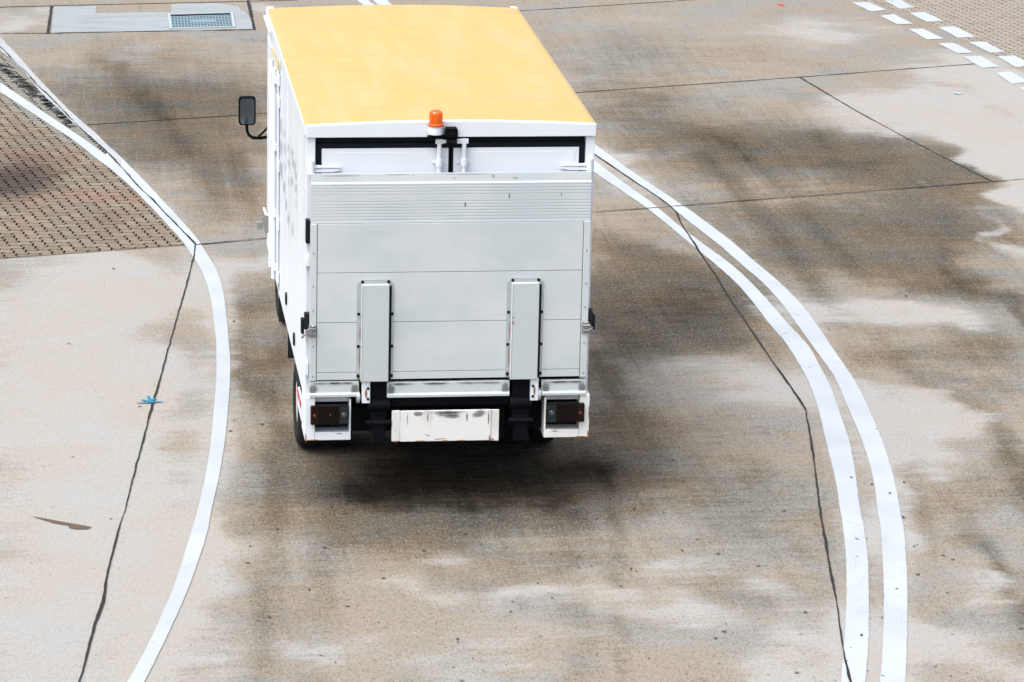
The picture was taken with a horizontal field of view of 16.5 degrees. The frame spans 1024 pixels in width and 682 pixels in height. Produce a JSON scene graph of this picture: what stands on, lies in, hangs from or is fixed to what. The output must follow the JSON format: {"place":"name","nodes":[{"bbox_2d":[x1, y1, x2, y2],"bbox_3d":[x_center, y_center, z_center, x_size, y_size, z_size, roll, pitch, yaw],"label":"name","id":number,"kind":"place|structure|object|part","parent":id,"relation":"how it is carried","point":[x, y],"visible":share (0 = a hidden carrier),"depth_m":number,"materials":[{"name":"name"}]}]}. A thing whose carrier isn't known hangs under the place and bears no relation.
{"place":"outdoors","nodes":[
{"label":"outdoors","id":0,"kind":"place"},
{"bbox_2d":[0,0,1023,681],"bbox_3d":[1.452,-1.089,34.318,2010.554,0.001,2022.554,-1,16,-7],"label":"ground","id":1,"kind":"structure","parent":0,"point":[910,296],"depth_m":28.50,"materials":[{"name":"concrete"}]},
{"bbox_2d":[47,6,52,32],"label":"expansion joint","id":2,"kind":"object","parent":1,"relation":"on","point":[49,20],"visible":1,"depth_m":43.55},
{"bbox_2d":[0,37,121,167],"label":"painted line","id":3,"kind":"object","parent":1,"relation":"on","point":[18,60],"visible":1,"depth_m":39.19,"materials":[{"name":"white paint"}]},
{"bbox_2d":[33,516,90,528],"bbox_3d":[-3.285,1.321,25.627,0.502,0.001,0.100,8,18,23],"label":"mud streak","id":4,"kind":"object","parent":1,"relation":"on","point":[74,526],"visible":1,"depth_m":25.61,"materials":[{"name":"brown soil"}]},
{"bbox_2d":[0,50,184,258],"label":"paved area","id":5,"kind":"object","parent":1,"relation":"on","point":[59,210],"visible":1,"depth_m":35.01,"materials":[{"name":"beige brick"}]},
{"bbox_2d":[0,63,75,126],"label":"tar smear","id":6,"kind":"object","parent":5,"relation":"on","point":[32,88],"visible":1,"depth_m":39.57,"materials":[{"name":"black"}]},
{"bbox_2d":[0,83,104,160],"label":"painted line","id":7,"kind":"object","parent":5,"relation":"on","point":[98,154],"visible":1,"depth_m":38.19,"materials":[{"name":"white paint"}]},
{"bbox_2d":[7,245,171,257],"bbox_3d":[-4.714,-0.764,32.679,3.483,0.001,0.041,-5,17,-22],"label":"expansion joint","id":8,"kind":"object","parent":5,"relation":"on","point":[88,251],"visible":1,"depth_m":33.01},
{"bbox_2d":[0,46,195,243],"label":"expansion joint","id":9,"kind":"object","parent":1,"relation":"on","point":[188,236],"visible":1,"depth_m":36.71,"materials":[{"name":"black rubber"}]},
{"bbox_2d":[78,244,195,681],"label":"expansion joint","id":10,"kind":"object","parent":1,"relation":"on","point":[104,591],"visible":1,"depth_m":25.84,"materials":[{"name":"black rubber"}]},
{"bbox_2d":[9,0,278,6],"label":"expansion joint","id":11,"kind":"object","parent":1,"relation":"on","point":[141,3],"visible":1,"depth_m":44.76,"materials":[{"name":"black rubber"}]},
{"bbox_2d":[137,395,163,402],"bbox_3d":[-2.925,0.469,28.564,0.222,0.002,0.201,-1,16,-7],"label":"spray mark","id":12,"kind":"object","parent":1,"relation":"on","point":[149,400],"visible":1,"depth_m":28.52,"materials":[{"name":"paint"}]},
{"bbox_2d":[51,3,252,32],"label":"drain apron","id":13,"kind":"object","parent":1,"relation":"on","point":[77,19],"visible":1,"depth_m":43.78,"materials":[{"name":"grey concrete"}]},
{"bbox_2d":[168,12,234,28],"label":"drain grate","id":14,"kind":"object","parent":13,"relation":"on","point":[201,20],"visible":1,"depth_m":43.71,"materials":[{"name":"metal"}]},
{"bbox_2d":[68,29,252,32],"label":"expansion joint","id":15,"kind":"object","parent":1,"relation":"on","point":[167,30],"visible":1,"depth_m":43.13,"materials":[{"name":"black rubber"}]},
{"bbox_2d":[100,148,229,681],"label":"painted line","id":16,"kind":"object","parent":1,"relation":"on","point":[192,553],"visible":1,"depth_m":28.07,"materials":[{"name":"white paint"}]},
{"bbox_2d":[247,0,255,29],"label":"expansion joint","id":17,"kind":"object","parent":1,"relation":"on","point":[251,13],"visible":1,"depth_m":44.24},
{"bbox_2d":[238,5,596,448],"bbox_3d":[-0.854,-1.090,28.770,2.490,2.994,6.369,-1,16,-7],"label":"box truck","id":18,"kind":"object","parent":1,"relation":"on","point":[427,216],"visible":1,"depth_m":25.84,"materials":[{"name":"white paint"}]},
{"bbox_3d":[-2.008,-1.463,29.021,0.115,1.800,1.490,-1,16,-7],"label":"side door","id":19,"kind":"part","parent":18,"relation":"part of","materials":[{"name":"metal"}]},
{"bbox_3d":[-0.971,-0.600,25.694,1.031,1.785,0.105,-1,16,-7],"label":"rear door","id":20,"kind":"part","parent":18,"relation":"part of","materials":[{"name":"metal"}]},
{"bbox_3d":[0.059,-0.615,25.827,1.031,1.785,0.105,-1,16,-7],"label":"rear door","id":21,"kind":"part","parent":18,"relation":"part of","materials":[{"name":"metal"}]},
{"bbox_2d":[6,106,1023,680],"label":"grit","id":22,"kind":"object","parent":1,"relation":"on","point":[632,508],"visible":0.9,"depth_m":25.55,"materials":[{"name":"grey gravel"}]},
{"bbox_2d":[86,63,974,124],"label":"expansion joint","id":23,"kind":"object","parent":1,"relation":"on","point":[576,92],"visible":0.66,"depth_m":40.71,"materials":[{"name":"black rubber"}]},
{"bbox_2d":[523,0,682,10],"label":"expansion joint","id":24,"kind":"object","parent":1,"relation":"on","point":[604,5],"visible":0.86,"depth_m":45.33,"materials":[{"name":"black rubber"}]},
{"bbox_2d":[196,179,1016,244],"bbox_3d":[1.409,-1.324,35.092,9.510,0.001,0.068,-5,17,-22],"label":"expansion joint","id":25,"kind":"object","parent":1,"relation":"on","point":[704,203],"visible":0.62,"depth_m":35.51,"materials":[{"name":"black rubber"}]},
{"bbox_2d":[357,0,868,681],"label":"painted line","id":26,"kind":"object","parent":1,"relation":"on","point":[853,530],"visible":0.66,"depth_m":27.59,"materials":[{"name":"white paint"}]},
{"bbox_2d":[373,0,907,681],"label":"painted line","id":27,"kind":"object","parent":1,"relation":"on","point":[893,666],"visible":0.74,"depth_m":27.66,"materials":[{"name":"white paint"}]},
{"bbox_2d":[595,154,851,681],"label":"expansion joint","id":28,"kind":"object","parent":1,"relation":"on","point":[820,514],"visible":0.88,"depth_m":27.86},
{"bbox_2d":[852,2,885,10],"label":"painted dash","id":29,"kind":"object","parent":1,"relation":"on","point":[869,6],"visible":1,"depth_m":45.67,"materials":[{"name":"white paint"}]},
{"bbox_2d":[799,77,993,181],"bbox_3d":[4.132,-2.359,38.890,0.090,0.001,5.308,-4,17,-17],"label":"expansion joint","id":30,"kind":"object","parent":1,"relation":"on","point":[894,131],"visible":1,"depth_m":38.65,"materials":[{"name":"black rubber"}]},
{"bbox_2d":[881,14,912,23],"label":"painted dash","id":31,"kind":"object","parent":1,"relation":"on","point":[894,18],"visible":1,"depth_m":44.85,"materials":[{"name":"white paint"}]},
{"bbox_2d":[909,28,943,38],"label":"painted dash","id":32,"kind":"object","parent":1,"relation":"on","point":[924,33],"visible":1,"depth_m":43.96,"materials":[{"name":"white paint"}]},
{"bbox_2d":[856,0,1023,69],"bbox_3d":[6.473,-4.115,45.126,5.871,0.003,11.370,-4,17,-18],"label":"paved area","id":33,"kind":"object","parent":1,"relation":"on","point":[982,24],"visible":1,"depth_m":45.11,"materials":[{"name":"grey concrete"}]},
{"bbox_2d":[885,0,913,8],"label":"painted dash","id":34,"kind":"object","parent":33,"relation":"on","point":[900,4],"visible":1,"depth_m":45.88,"materials":[{"name":"white paint"}]},
{"bbox_2d":[911,12,942,21],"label":"painted dash","id":35,"kind":"object","parent":33,"relation":"on","point":[926,16],"visible":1,"depth_m":45.08,"materials":[{"name":"white paint"}]},
{"bbox_2d":[939,26,973,37],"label":"painted dash","id":36,"kind":"object","parent":33,"relation":"on","point":[956,31],"visible":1,"depth_m":44.17,"materials":[{"name":"white paint"}]},
{"bbox_2d":[969,41,1003,52],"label":"painted dash","id":37,"kind":"object","parent":33,"relation":"on","point":[986,46],"visible":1,"depth_m":43.28,"materials":[{"name":"white paint"}]},
{"bbox_2d":[998,55,1023,66],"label":"painted dash","id":38,"kind":"object","parent":33,"relation":"on","point":[1014,60],"visible":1,"depth_m":42.52,"materials":[{"name":"white paint"}]},
{"bbox_2d":[938,43,971,52],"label":"painted dash","id":39,"kind":"object","parent":1,"relation":"on","point":[956,48],"visible":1,"depth_m":43.19,"materials":[{"name":"white paint"}]},
{"bbox_2d":[965,56,998,67],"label":"painted dash","id":40,"kind":"object","parent":1,"relation":"on","point":[981,61],"visible":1,"depth_m":42.41,"materials":[{"name":"white paint"}]},
{"bbox_2d":[997,72,1023,83],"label":"painted dash","id":41,"kind":"object","parent":1,"relation":"on","point":[1012,78],"visible":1,"depth_m":41.56,"materials":[{"name":"white paint"}]}
]}

